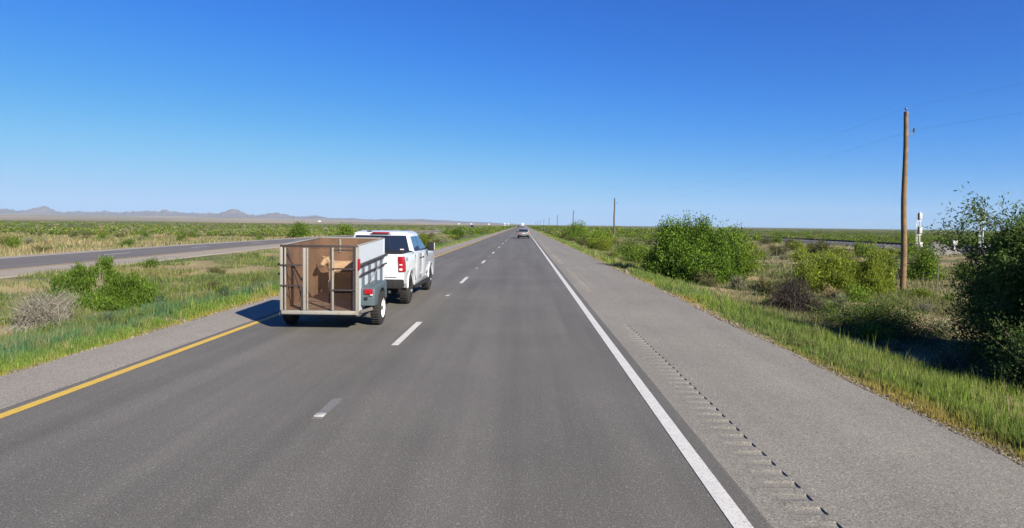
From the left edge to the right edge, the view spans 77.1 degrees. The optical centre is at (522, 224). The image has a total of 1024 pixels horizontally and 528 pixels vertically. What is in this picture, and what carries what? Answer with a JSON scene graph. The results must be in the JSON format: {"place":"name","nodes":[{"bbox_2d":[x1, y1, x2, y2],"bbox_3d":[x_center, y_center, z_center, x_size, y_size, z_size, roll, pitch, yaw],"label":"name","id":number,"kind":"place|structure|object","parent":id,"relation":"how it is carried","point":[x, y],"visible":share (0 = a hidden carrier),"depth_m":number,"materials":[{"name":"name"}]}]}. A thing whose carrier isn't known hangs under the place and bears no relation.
{"place":"outdoors","nodes":[
{"label":"outdoors","id":0,"kind":"place"},
{"bbox_2d":[0,232,440,278],"bbox_3d":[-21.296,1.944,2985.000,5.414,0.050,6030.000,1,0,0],"label":"shoulder","id":1,"kind":"object","parent":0,"point":[9,273],"visible":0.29,"depth_m":35.57},
{"bbox_2d":[0,233,479,349],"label":"ground cover","id":2,"kind":"object","parent":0,"point":[204,278],"visible":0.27,"depth_m":25.40,"materials":[{"name":"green plant"}]},
{"bbox_2d":[0,226,496,257],"bbox_3d":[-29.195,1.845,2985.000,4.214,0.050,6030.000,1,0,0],"label":"shoulder","id":3,"kind":"object","parent":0,"point":[145,247],"visible":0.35,"depth_m":48.89},
{"bbox_2d":[0,230,502,375],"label":"grass","id":4,"kind":"structure","parent":0,"point":[21,353],"depth_m":12.47,"materials":[{"name":"green plant"}]},
{"bbox_2d":[0,225,512,269],"bbox_3d":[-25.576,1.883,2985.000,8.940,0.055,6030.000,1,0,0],"label":"carriageway","id":5,"kind":"structure","parent":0,"point":[33,261],"depth_m":41.01,"materials":[{"name":"grey asphalt"}]},
{"bbox_2d":[0,225,520,408],"bbox_3d":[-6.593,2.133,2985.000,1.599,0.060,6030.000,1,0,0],"label":"shoulder","id":6,"kind":"object","parent":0,"point":[25,384],"visible":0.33,"depth_m":10.47},
{"bbox_2d":[0,206,520,224],"bbox_3d":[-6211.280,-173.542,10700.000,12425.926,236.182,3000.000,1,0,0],"label":"hills","id":7,"kind":"structure","parent":0,"point":[162,212],"depth_m":10337.01,"materials":[{"name":"stone"}]},
{"bbox_2d":[321,256,355,287],"bbox_3d":[-4.017,1.178,14.736,1.240,0.924,0.485,1,0,-11],"label":"calf","id":8,"kind":"object","parent":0,"point":[337,264],"visible":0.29,"depth_m":14.60},
{"bbox_2d":[0,226,772,527],"bbox_3d":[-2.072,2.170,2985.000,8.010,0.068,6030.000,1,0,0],"label":"road","id":9,"kind":"structure","parent":0,"point":[501,380],"depth_m":6.76,"materials":[{"name":"grey asphalt"}]},
{"bbox_2d":[278,237,387,324],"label":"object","id":10,"kind":"object","parent":9,"relation":"on","point":[305,289],"visible":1,"depth_m":13.48,"materials":[{"name":"metal"}]},
{"bbox_2d":[516,228,529,238],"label":"suv","id":11,"kind":"object","parent":9,"relation":"on","point":[523,232],"visible":0.97,"depth_m":101.10,"materials":[{"name":"silver metal"}]},
{"bbox_2d":[354,230,434,303],"bbox_3d":[-4.054,1.150,19.130,2.542,1.972,5.940,1,0,0],"label":"pickup truck","id":12,"kind":"object","parent":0,"point":[409,259],"visible":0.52,"depth_m":18.20,"materials":[{"name":"white paint"}]},
{"bbox_2d":[0,214,1023,464],"bbox_3d":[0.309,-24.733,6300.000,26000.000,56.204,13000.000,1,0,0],"label":"ground","id":13,"kind":"structure","parent":0,"point":[246,268],"depth_m":53.04,"materials":[{"name":"brown soil"}]},
{"bbox_2d":[0,233,12,245],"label":"shrub","id":14,"kind":"object","parent":13,"relation":"on","point":[2,240],"visible":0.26,"depth_m":57.32,"materials":[{"name":"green plant"}]},
{"bbox_2d":[1,234,23,248],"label":"shrub","id":15,"kind":"object","parent":13,"relation":"on","point":[13,241],"visible":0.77,"depth_m":52.63,"materials":[{"name":"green plant"}]},
{"bbox_2d":[20,236,35,244],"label":"sagebrush","id":16,"kind":"object","parent":13,"relation":"on","point":[29,240],"visible":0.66,"depth_m":61.25,"materials":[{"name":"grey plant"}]},
{"bbox_2d":[32,244,54,252],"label":"shrub","id":17,"kind":"object","parent":13,"relation":"on","point":[41,248],"visible":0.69,"depth_m":48.25,"materials":[{"name":"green plant"}]},
{"bbox_2d":[0,274,87,333],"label":"brushwood","id":18,"kind":"object","parent":13,"relation":"on","point":[37,311],"visible":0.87,"depth_m":14.38,"materials":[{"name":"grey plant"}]},
{"bbox_2d":[29,253,168,311],"bbox_3d":[-12.115,1.644,18.675,3.631,1.661,2.347,1,0,18],"label":"bush","id":19,"kind":"object","parent":13,"relation":"on","point":[119,291],"visible":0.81,"depth_m":18.30,"materials":[{"name":"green plant"}]},
{"bbox_2d":[90,259,109,292],"bbox_3d":[-12.082,1.638,18.414,0.654,1.662,0.723,1,0,0],"label":"brushwood","id":20,"kind":"object","parent":13,"relation":"on","point":[100,279],"visible":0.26,"depth_m":18.40,"materials":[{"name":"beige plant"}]},
{"bbox_2d":[97,309,122,324],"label":"weed clump","id":21,"kind":"object","parent":13,"relation":"on","point":[107,315],"visible":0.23,"depth_m":14.18,"materials":[{"name":"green plant"}]},
{"bbox_2d":[118,237,140,246],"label":"shrub","id":22,"kind":"object","parent":13,"relation":"on","point":[129,242],"visible":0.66,"depth_m":58.33,"materials":[{"name":"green plant"}]},
{"bbox_2d":[139,255,164,268],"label":"shrub","id":23,"kind":"object","parent":13,"relation":"on","point":[150,263],"visible":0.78,"depth_m":30.63,"materials":[{"name":"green plant"}]},
{"bbox_2d":[141,290,171,308],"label":"weed clump","id":24,"kind":"object","parent":13,"relation":"on","point":[160,299],"visible":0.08,"depth_m":17.40,"materials":[{"name":"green plant"}]},
{"bbox_2d":[175,232,192,240],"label":"shrub","id":25,"kind":"object","parent":13,"relation":"on","point":[180,238],"visible":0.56,"depth_m":80.07,"materials":[{"name":"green plant"}]},
{"bbox_2d":[206,278,219,289],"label":"shrub","id":26,"kind":"object","parent":13,"relation":"on","point":[214,283],"visible":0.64,"depth_m":25.19,"materials":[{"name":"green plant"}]},
{"bbox_2d":[205,265,221,272],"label":"shrub","id":27,"kind":"object","parent":13,"relation":"on","point":[213,269],"visible":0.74,"depth_m":31.34,"materials":[{"name":"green plant"}]},
{"bbox_2d":[212,267,228,274],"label":"shrub","id":28,"kind":"object","parent":13,"relation":"on","point":[223,270],"visible":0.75,"depth_m":30.48,"materials":[{"name":"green plant"}]},
{"bbox_2d":[210,282,233,297],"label":"weed clump","id":29,"kind":"object","parent":13,"relation":"on","point":[225,290],"visible":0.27,"depth_m":19.17,"materials":[{"name":"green plant"}]},
{"bbox_2d":[0,227,444,256],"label":"ground cover","id":30,"kind":"object","parent":13,"relation":"on","point":[80,242],"visible":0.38,"depth_m":68.44,"materials":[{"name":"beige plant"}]},
{"bbox_2d":[212,284,233,294],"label":"shrub","id":31,"kind":"object","parent":13,"relation":"on","point":[217,290],"visible":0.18,"depth_m":21.52,"materials":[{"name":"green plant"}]},
{"bbox_2d":[0,219,493,236],"bbox_3d":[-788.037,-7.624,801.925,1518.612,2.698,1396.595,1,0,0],"label":"scrubland","id":32,"kind":"structure","parent":13,"relation":"on","point":[169,229],"depth_m":138.01,"materials":[{"name":"green plant"}]},
{"bbox_2d":[244,281,263,289],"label":"weed clump","id":33,"kind":"object","parent":13,"relation":"on","point":[249,287],"visible":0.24,"depth_m":21.51,"materials":[{"name":"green plant"}]},
{"bbox_2d":[288,219,310,237],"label":"bush","id":34,"kind":"object","parent":13,"relation":"on","point":[298,230],"visible":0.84,"depth_m":100.38,"materials":[{"name":"green plant"}]},
{"bbox_2d":[335,218,355,234],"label":"bush","id":35,"kind":"object","parent":13,"relation":"on","point":[345,229],"visible":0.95,"depth_m":111.76,"materials":[{"name":"green plant"}]},
{"bbox_2d":[419,231,437,246],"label":"bush","id":36,"kind":"object","parent":13,"relation":"on","point":[424,240],"visible":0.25,"depth_m":66.61,"materials":[{"name":"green plant"}]},
{"bbox_2d":[439,236,450,243],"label":"sagebrush","id":37,"kind":"object","parent":13,"relation":"on","point":[443,240],"visible":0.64,"depth_m":82.62,"materials":[{"name":"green plant"}]},
{"bbox_2d":[447,225,468,237],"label":"bush","id":38,"kind":"object","parent":13,"relation":"on","point":[459,232],"visible":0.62,"depth_m":111.39,"materials":[{"name":"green plant"}]},
{"bbox_2d":[438,225,517,234],"bbox_3d":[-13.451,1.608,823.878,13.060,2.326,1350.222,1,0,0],"label":"scrubland","id":39,"kind":"structure","parent":13,"relation":"on","point":[483,230],"depth_m":163.63,"materials":[{"name":"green plant"}]},
{"bbox_2d":[2,244,1023,465],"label":"gravel","id":40,"kind":"structure","parent":13,"relation":"on","point":[1013,458],"depth_m":9.74,"materials":[{"name":"gravel"}]},
{"bbox_2d":[559,219,585,237],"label":"bush","id":41,"kind":"object","parent":13,"relation":"on","point":[574,229],"visible":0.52,"depth_m":117.61,"materials":[{"name":"green plant"}]},
{"bbox_2d":[569,220,589,234],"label":"bush","id":42,"kind":"object","parent":13,"relation":"on","point":[581,226],"visible":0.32,"depth_m":127.44,"materials":[{"name":"green plant"}]},
{"bbox_2d":[575,235,591,245],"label":"shrub","id":43,"kind":"object","parent":13,"relation":"on","point":[581,242],"visible":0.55,"depth_m":81.85,"materials":[{"name":"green plant"}]},
{"bbox_2d":[582,235,602,248],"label":"shrub","id":44,"kind":"object","parent":13,"relation":"on","point":[594,239],"visible":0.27,"depth_m":72.14,"materials":[{"name":"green plant"}]},
{"bbox_2d":[585,228,613,240],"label":"bush","id":45,"kind":"object","parent":13,"relation":"on","point":[599,234],"visible":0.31,"depth_m":83.49,"materials":[{"name":"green plant"}]},
{"bbox_2d":[588,236,616,251],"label":"bush","id":46,"kind":"object","parent":13,"relation":"on","point":[604,244],"visible":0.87,"depth_m":69.24,"materials":[{"name":"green plant"}]},
{"bbox_2d":[613,198,614,236],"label":"utility pole","id":47,"kind":"object","parent":13,"relation":"on","point":[614,219],"visible":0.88,"depth_m":126.87,"materials":[{"name":"brown wood"}]},
{"bbox_2d":[620,238,640,244],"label":"shrub","id":48,"kind":"object","parent":13,"relation":"on","point":[631,242],"visible":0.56,"depth_m":90.87,"materials":[{"name":"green plant"}]},
{"bbox_2d":[612,241,652,264],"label":"bush","id":49,"kind":"object","parent":13,"relation":"on","point":[638,257],"visible":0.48,"depth_m":46.63,"materials":[{"name":"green plant"}]},
{"bbox_2d":[611,237,653,256],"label":"bush","id":50,"kind":"object","parent":13,"relation":"on","point":[624,249],"visible":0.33,"depth_m":56.73,"materials":[{"name":"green plant"}]},
{"bbox_2d":[527,225,752,240],"bbox_3d":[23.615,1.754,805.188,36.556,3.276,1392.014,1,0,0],"label":"scrubland","id":51,"kind":"structure","parent":13,"relation":"on","point":[641,233],"depth_m":160.86,"materials":[{"name":"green plant"}]},
{"bbox_2d":[638,210,748,282],"bbox_3d":[8.874,1.099,33.189,5.906,3.832,4.470,1,0,0],"label":"bush","id":52,"kind":"object","parent":13,"relation":"on","point":[681,252],"visible":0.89,"depth_m":32.78,"materials":[{"name":"green plant"}]},
{"bbox_2d":[690,265,717,283],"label":"shrub","id":53,"kind":"object","parent":13,"relation":"on","point":[704,275],"visible":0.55,"depth_m":31.27,"materials":[{"name":"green plant"}]},
{"bbox_2d":[696,276,720,287],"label":"shrub","id":54,"kind":"object","parent":13,"relation":"on","point":[712,282],"visible":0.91,"depth_m":28.53,"materials":[{"name":"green plant"}]},
{"bbox_2d":[725,273,750,290],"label":"sagebrush","id":55,"kind":"object","parent":13,"relation":"on","point":[736,281],"visible":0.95,"depth_m":28.46,"materials":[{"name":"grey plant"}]},
{"bbox_2d":[717,219,774,276],"bbox_3d":[11.362,1.270,35.040,3.755,3.353,3.672,1,0,0],"label":"bush","id":56,"kind":"object","parent":13,"relation":"on","point":[752,265],"visible":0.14,"depth_m":34.34,"materials":[{"name":"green plant"}]},
{"bbox_2d":[749,232,762,240],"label":"shrub","id":57,"kind":"object","parent":13,"relation":"on","point":[758,237],"visible":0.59,"depth_m":106.21,"materials":[{"name":"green plant"}]},
{"bbox_2d":[747,248,767,259],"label":"shrub","id":58,"kind":"object","parent":13,"relation":"on","point":[756,254],"visible":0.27,"depth_m":53.69,"materials":[{"name":"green plant"}]},
{"bbox_2d":[749,247,769,257],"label":"shrub","id":59,"kind":"object","parent":13,"relation":"on","point":[760,252],"visible":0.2,"depth_m":58.19,"materials":[{"name":"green plant"}]},
{"bbox_2d":[754,272,772,288],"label":"sagebrush","id":60,"kind":"object","parent":13,"relation":"on","point":[761,281],"visible":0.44,"depth_m":28.86,"materials":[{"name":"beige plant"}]},
{"bbox_2d":[756,235,773,243],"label":"shrub","id":61,"kind":"object","parent":13,"relation":"on","point":[766,241],"visible":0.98,"depth_m":90.94,"materials":[{"name":"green plant"}]},
{"bbox_2d":[757,279,784,295],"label":"shrub","id":62,"kind":"object","parent":13,"relation":"on","point":[763,288],"visible":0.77,"depth_m":26.16,"materials":[{"name":"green plant"}]},
{"bbox_2d":[559,226,986,254],"bbox_3d":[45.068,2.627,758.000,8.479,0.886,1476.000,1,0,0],"label":"railway bank","id":63,"kind":"structure","parent":13,"relation":"on","point":[844,242],"depth_m":85.57,"materials":[{"name":"grey gravel"}]},
{"bbox_2d":[916,212,922,246],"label":"railway signal","id":64,"kind":"object","parent":63,"relation":"on","point":[919,219],"visible":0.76,"depth_m":69.98,"materials":[{"name":"metal"}]},
{"bbox_2d":[770,234,783,242],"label":"shrub","id":65,"kind":"object","parent":13,"relation":"on","point":[777,239],"visible":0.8,"depth_m":96.38,"materials":[{"name":"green plant"}]},
{"bbox_2d":[536,230,1023,466],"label":"grass","id":66,"kind":"structure","parent":13,"relation":"on","point":[932,395],"depth_m":10.27,"materials":[{"name":"green plant"}]},
{"bbox_2d":[770,244,789,255],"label":"shrub","id":67,"kind":"object","parent":13,"relation":"on","point":[781,252],"visible":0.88,"depth_m":61.99,"materials":[{"name":"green plant"}]},
{"bbox_2d":[557,237,1018,392],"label":"ground cover","id":68,"kind":"object","parent":13,"relation":"on","point":[920,299],"visible":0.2,"depth_m":20.81,"materials":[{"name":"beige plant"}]},
{"bbox_2d":[783,236,795,247],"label":"shrub","id":69,"kind":"object","parent":13,"relation":"on","point":[788,241],"visible":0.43,"depth_m":80.22,"materials":[{"name":"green plant"}]},
{"bbox_2d":[614,235,968,292],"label":"wire fence","id":70,"kind":"object","parent":13,"relation":"on","point":[936,287],"visible":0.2,"depth_m":32.58,"materials":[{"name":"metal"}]},
{"bbox_2d":[585,226,1000,245],"bbox_3d":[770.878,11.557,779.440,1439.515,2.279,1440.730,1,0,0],"label":"scrubland","id":71,"kind":"structure","parent":13,"relation":"on","point":[879,238],"depth_m":161.08,"materials":[{"name":"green plant"}]},
{"bbox_2d":[787,239,803,249],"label":"shrub","id":72,"kind":"object","parent":13,"relation":"on","point":[796,245],"visible":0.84,"depth_m":73.87,"materials":[{"name":"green plant"}]},
{"bbox_2d":[616,236,981,295],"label":"ground cover","id":73,"kind":"object","parent":13,"relation":"on","point":[933,284],"visible":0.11,"depth_m":39.42,"materials":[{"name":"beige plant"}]},
{"bbox_2d":[788,246,812,261],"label":"shrub","id":74,"kind":"object","parent":13,"relation":"on","point":[795,258],"visible":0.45,"depth_m":49.99,"materials":[{"name":"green plant"}]},
{"bbox_2d":[761,266,850,319],"bbox_3d":[8.755,2.056,20.809,2.912,1.739,3.110,1,0,0],"label":"brushwood","id":75,"kind":"object","parent":13,"relation":"on","point":[790,296],"visible":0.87,"depth_m":20.61,"materials":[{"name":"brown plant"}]},
{"bbox_2d":[806,249,831,259],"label":"shrub","id":76,"kind":"object","parent":13,"relation":"on","point":[818,254],"visible":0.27,"depth_m":53.77,"materials":[{"name":"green plant"}]},
{"bbox_2d":[803,237,835,256],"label":"shrub","id":77,"kind":"object","parent":13,"relation":"on","point":[820,248],"visible":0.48,"depth_m":56.63,"materials":[{"name":"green plant"}]},
{"bbox_2d":[817,298,838,316],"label":"shrub","id":78,"kind":"object","parent":13,"relation":"on","point":[828,303],"visible":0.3,"depth_m":20.52,"materials":[{"name":"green plant"}]},
{"bbox_2d":[819,283,840,298],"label":"grass tussock","id":79,"kind":"object","parent":13,"relation":"on","point":[829,294],"depth_m":24.74,"materials":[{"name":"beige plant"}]},
{"bbox_2d":[807,245,862,268],"bbox_3d":[14.496,1.963,29.368,3.484,2.015,3.530,1,0,0],"label":"bush","id":80,"kind":"object","parent":13,"relation":"on","point":[835,257],"visible":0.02,"depth_m":29.38,"materials":[{"name":"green plant"}]},
{"bbox_2d":[824,242,856,256],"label":"shrub","id":81,"kind":"object","parent":13,"relation":"on","point":[838,249],"visible":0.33,"depth_m":55.72,"materials":[{"name":"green plant"}]},
{"bbox_2d":[831,291,850,311],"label":"sagebrush","id":82,"kind":"object","parent":13,"relation":"on","point":[838,298],"visible":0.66,"depth_m":21.52,"materials":[{"name":"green plant"}]},
{"bbox_2d":[789,239,900,295],"bbox_3d":[13.464,1.708,26.922,4.896,2.391,3.143,1,0,0],"label":"bush","id":83,"kind":"object","parent":13,"relation":"on","point":[837,273],"visible":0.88,"depth_m":26.54,"materials":[{"name":"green plant"}]},
{"bbox_2d":[850,239,863,249],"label":"shrub","id":84,"kind":"object","parent":13,"relation":"on","point":[856,245],"visible":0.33,"depth_m":67.87,"materials":[{"name":"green plant"}]},
{"bbox_2d":[842,282,878,302],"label":"shrub","id":85,"kind":"object","parent":13,"relation":"on","point":[855,292],"visible":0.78,"depth_m":23.84,"materials":[{"name":"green plant"}]},
{"bbox_2d":[851,243,873,257],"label":"shrub","id":86,"kind":"object","parent":13,"relation":"on","point":[861,253],"visible":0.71,"depth_m":56.87,"materials":[{"name":"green plant"}]},
{"bbox_2d":[849,240,878,253],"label":"shrub","id":87,"kind":"object","parent":13,"relation":"on","point":[863,246],"visible":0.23,"depth_m":62.94,"materials":[{"name":"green plant"}]},
{"bbox_2d":[840,318,905,344],"bbox_3d":[8.493,2.580,15.828,1.552,0.630,1.396,1,0,43],"label":"shrub","id":88,"kind":"object","parent":13,"relation":"on","point":[871,334],"visible":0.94,"depth_m":15.60,"materials":[{"name":"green plant"}]},
{"bbox_2d":[782,279,969,348],"bbox_3d":[9.548,2.201,17.611,5.894,1.682,5.145,1,0,-22],"label":"shrub","id":89,"kind":"object","parent":13,"relation":"on","point":[893,318],"visible":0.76,"depth_m":17.01,"materials":[{"name":"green plant"}]},
{"bbox_2d":[863,245,897,260],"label":"shrub","id":90,"kind":"object","parent":13,"relation":"on","point":[884,253],"visible":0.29,"depth_m":50.33,"materials":[{"name":"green plant"}]},
{"bbox_2d":[880,253,899,267],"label":"shrub","id":91,"kind":"object","parent":13,"relation":"on","point":[891,259],"visible":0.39,"depth_m":43.66,"materials":[{"name":"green plant"}]},
{"bbox_2d":[875,339,905,351],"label":"sagebrush","id":92,"kind":"object","parent":13,"relation":"on","point":[894,347],"visible":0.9,"depth_m":14.68,"materials":[{"name":"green plant"}]},
{"bbox_2d":[882,245,899,254],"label":"shrub","id":93,"kind":"object","parent":13,"relation":"on","point":[892,249],"visible":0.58,"depth_m":60.12,"materials":[{"name":"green plant"}]},
{"bbox_2d":[890,243,920,258],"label":"shrub","id":94,"kind":"object","parent":13,"relation":"on","point":[913,251],"visible":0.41,"depth_m":54.02,"materials":[{"name":"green plant"}]},
{"bbox_2d":[899,108,914,288],"bbox_3d":[17.534,-1.079,29.305,0.571,8.522,0.290,1,0,0],"label":"utility pole","id":95,"kind":"object","parent":13,"relation":"on","point":[903,267],"visible":0.94,"depth_m":29.21,"materials":[{"name":"brown wood"}]},
{"bbox_2d":[907,242,920,250],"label":"shrub","id":96,"kind":"object","parent":13,"relation":"on","point":[914,247],"visible":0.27,"depth_m":62.37,"materials":[{"name":"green plant"}]},
{"bbox_2d":[903,285,941,299],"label":"shrub","id":97,"kind":"object","parent":13,"relation":"on","point":[925,293],"visible":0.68,"depth_m":24.54,"materials":[{"name":"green plant"}]},
{"bbox_2d":[895,241,951,282],"bbox_3d":[21.312,1.946,34.198,2.732,2.270,2.513,1,0,0],"label":"bush","id":98,"kind":"object","parent":13,"relation":"on","point":[926,261],"visible":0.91,"depth_m":33.90,"materials":[{"name":"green plant"}]},
{"bbox_2d":[915,299,941,312],"bbox_3d":[13.411,2.697,21.401,1.009,0.502,1.034,1,0,-17],"label":"brushwood","id":99,"kind":"object","parent":13,"relation":"on","point":[923,308],"visible":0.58,"depth_m":21.35,"materials":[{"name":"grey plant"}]},
{"bbox_2d":[920,317,956,337],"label":"sagebrush","id":100,"kind":"object","parent":13,"relation":"on","point":[940,325],"visible":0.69,"depth_m":17.17,"materials":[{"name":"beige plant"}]},
{"bbox_2d":[916,242,961,254],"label":"gravel heap","id":101,"kind":"object","parent":13,"relation":"on","point":[947,252],"visible":0.42,"depth_m":58.95,"materials":[{"name":"grey gravel"}]},
{"bbox_2d":[936,293,955,301],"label":"shrub","id":102,"kind":"object","parent":13,"relation":"on","point":[949,297],"visible":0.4,"depth_m":23.49,"materials":[{"name":"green plant"}]},
{"bbox_2d":[929,346,974,373],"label":"sagebrush","id":103,"kind":"object","parent":13,"relation":"on","point":[947,359],"visible":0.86,"depth_m":12.85,"materials":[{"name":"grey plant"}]},
{"bbox_2d":[949,259,975,280],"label":"shrub","id":104,"kind":"object","parent":13,"relation":"on","point":[959,272],"visible":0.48,"depth_m":34.43,"materials":[{"name":"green plant"}]},
{"bbox_2d":[918,182,1023,368],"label":"mesquite tree","id":105,"kind":"object","parent":13,"relation":"on","point":[995,287],"visible":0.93,"depth_m":12.99,"materials":[{"name":"green plant"}]},
{"bbox_2d":[969,300,1023,394],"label":"bush","id":106,"kind":"object","parent":13,"relation":"on","point":[1016,370],"visible":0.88,"depth_m":10.70,"materials":[{"name":"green plant"}]},
{"bbox_2d":[0,0,1023,230],"label":"sky","id":107,"kind":"structure","parent":0,"point":[528,112],"materials":[{"name":"blue"}]},
{"bbox_2d":[524,225,1023,527],"bbox_3d":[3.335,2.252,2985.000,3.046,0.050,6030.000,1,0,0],"label":"shoulder","id":108,"kind":"object","parent":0,"point":[789,440],"visible":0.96,"depth_m":6.92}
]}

